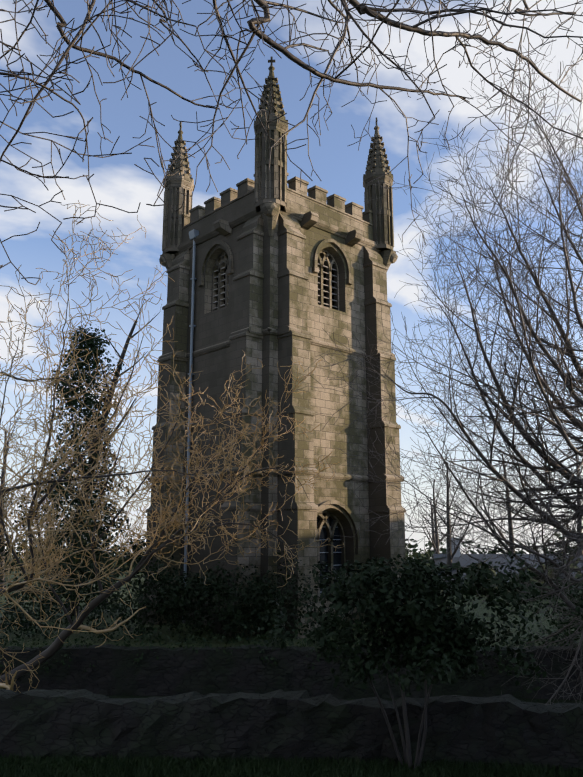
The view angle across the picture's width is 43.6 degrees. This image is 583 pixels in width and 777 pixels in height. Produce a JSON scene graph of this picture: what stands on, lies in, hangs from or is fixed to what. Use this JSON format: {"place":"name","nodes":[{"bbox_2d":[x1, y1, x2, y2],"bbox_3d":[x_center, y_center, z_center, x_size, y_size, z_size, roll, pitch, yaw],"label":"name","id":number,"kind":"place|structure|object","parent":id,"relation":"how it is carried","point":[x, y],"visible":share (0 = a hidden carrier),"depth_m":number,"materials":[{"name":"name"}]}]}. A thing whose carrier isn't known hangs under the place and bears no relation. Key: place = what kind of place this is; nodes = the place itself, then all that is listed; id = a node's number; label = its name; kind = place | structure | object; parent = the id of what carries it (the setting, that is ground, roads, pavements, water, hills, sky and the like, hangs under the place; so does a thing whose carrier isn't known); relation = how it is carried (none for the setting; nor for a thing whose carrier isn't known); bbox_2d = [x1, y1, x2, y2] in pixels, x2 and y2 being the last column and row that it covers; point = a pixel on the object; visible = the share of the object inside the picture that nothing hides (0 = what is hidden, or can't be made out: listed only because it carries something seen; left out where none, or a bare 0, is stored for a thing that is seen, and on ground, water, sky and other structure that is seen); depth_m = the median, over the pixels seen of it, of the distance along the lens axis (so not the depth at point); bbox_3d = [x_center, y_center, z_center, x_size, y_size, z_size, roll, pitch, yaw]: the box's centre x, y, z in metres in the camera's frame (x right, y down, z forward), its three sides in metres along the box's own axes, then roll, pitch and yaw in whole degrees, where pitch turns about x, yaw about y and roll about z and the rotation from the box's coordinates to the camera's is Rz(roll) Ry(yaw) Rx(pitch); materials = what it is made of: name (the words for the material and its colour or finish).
{"place":"outdoors","nodes":[
{"label":"outdoors","id":0,"kind":"place"},
{"bbox_2d":[0,752,582,776],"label":"lawn grass","id":1,"kind":"structure","parent":0,"point":[51,766],"depth_m":11.90,"materials":[{"name":"green plant"}]},
{"bbox_2d":[0,571,582,647],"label":"churchyard ground","id":2,"kind":"structure","parent":0,"point":[481,611],"depth_m":22.29,"materials":[{"name":"green plant"}]},
{"bbox_2d":[20,297,161,615],"bbox_3d":[-7.786,2.095,28.014,4.612,12.977,4.374,10,-15,-42],"label":"ivy tree","id":3,"kind":"object","parent":2,"relation":"on","point":[92,344],"depth_m":27.58,"materials":[{"name":"green plant"}]},
{"bbox_2d":[0,479,320,643],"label":"churchyard shrubs","id":4,"kind":"object","parent":2,"relation":"on","point":[173,604],"visible":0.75,"depth_m":20.64,"materials":[{"name":"green plant"}]},
{"bbox_2d":[137,56,410,638],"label":"church tower","id":5,"kind":"structure","parent":2,"relation":"on","point":[270,269],"depth_m":25.03,"materials":[{"name":"stone"}]},
{"bbox_2d":[0,410,582,588],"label":"bare trees","id":6,"kind":"object","parent":2,"relation":"on","point":[435,543],"visible":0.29,"depth_m":43.41,"materials":[{"name":"brown plant"}]},
{"bbox_2d":[511,566,582,655],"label":"ivy bush","id":7,"kind":"object","parent":2,"relation":"on","point":[559,626],"visible":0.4,"depth_m":18.71,"materials":[{"name":"green plant"}]},
{"bbox_2d":[0,0,582,557],"label":"sky","id":8,"kind":"structure","parent":0,"point":[116,181],"materials":[{"name":"blue"}]},
{"bbox_2d":[7,558,582,767],"bbox_3d":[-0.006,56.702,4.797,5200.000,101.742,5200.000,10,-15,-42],"label":"ground","id":9,"kind":"structure","parent":0,"point":[544,701],"depth_m":17.34,"materials":[{"name":"brown plant"}]},
{"bbox_2d":[0,200,239,692],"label":"thorn tree","id":10,"kind":"object","parent":9,"relation":"on","point":[30,514],"visible":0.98,"depth_m":16.30,"materials":[{"name":"brown plant"}]},
{"bbox_2d":[0,342,343,691],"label":"bare tree","id":11,"kind":"object","parent":9,"relation":"on","point":[52,649],"visible":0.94,"depth_m":17.37,"materials":[{"name":"brown plant"}]},
{"bbox_2d":[0,0,582,289],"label":"overhead tree","id":12,"kind":"object","parent":9,"relation":"on","point":[361,9],"visible":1,"depth_m":6.24,"materials":[{"name":"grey plant"}]},
{"bbox_2d":[0,689,582,771],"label":"dry stone wall","id":13,"kind":"structure","parent":9,"relation":"on","point":[193,725],"depth_m":12.54,"materials":[{"name":"grey stone"}]},
{"bbox_2d":[0,644,582,699],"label":"stone wall","id":14,"kind":"structure","parent":9,"relation":"on","point":[116,671],"depth_m":17.70,"materials":[{"name":"stone"}]},
{"bbox_2d":[0,623,581,676],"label":"grass","id":15,"kind":"structure","parent":14,"relation":"on","point":[205,644],"depth_m":18.01,"materials":[{"name":"green plant"}]},
{"bbox_2d":[5,527,582,599],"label":"hedgerows","id":16,"kind":"object","parent":9,"relation":"on","point":[417,555],"visible":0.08,"depth_m":43.07,"materials":[{"name":"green plant"}]},
{"bbox_2d":[260,550,582,768],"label":"evergreen shrub","id":17,"kind":"object","parent":9,"relation":"on","point":[433,626],"visible":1,"depth_m":12.04,"materials":[{"name":"green plant"}]},
{"bbox_2d":[292,24,582,704],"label":"beech tree","id":18,"kind":"object","parent":9,"relation":"on","point":[543,517],"visible":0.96,"depth_m":16.03,"materials":[{"name":"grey plant"}]},
{"bbox_2d":[432,538,582,587],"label":"house","id":19,"kind":"structure","parent":9,"relation":"on","point":[461,560],"depth_m":42.99,"materials":[{"name":"grey"}]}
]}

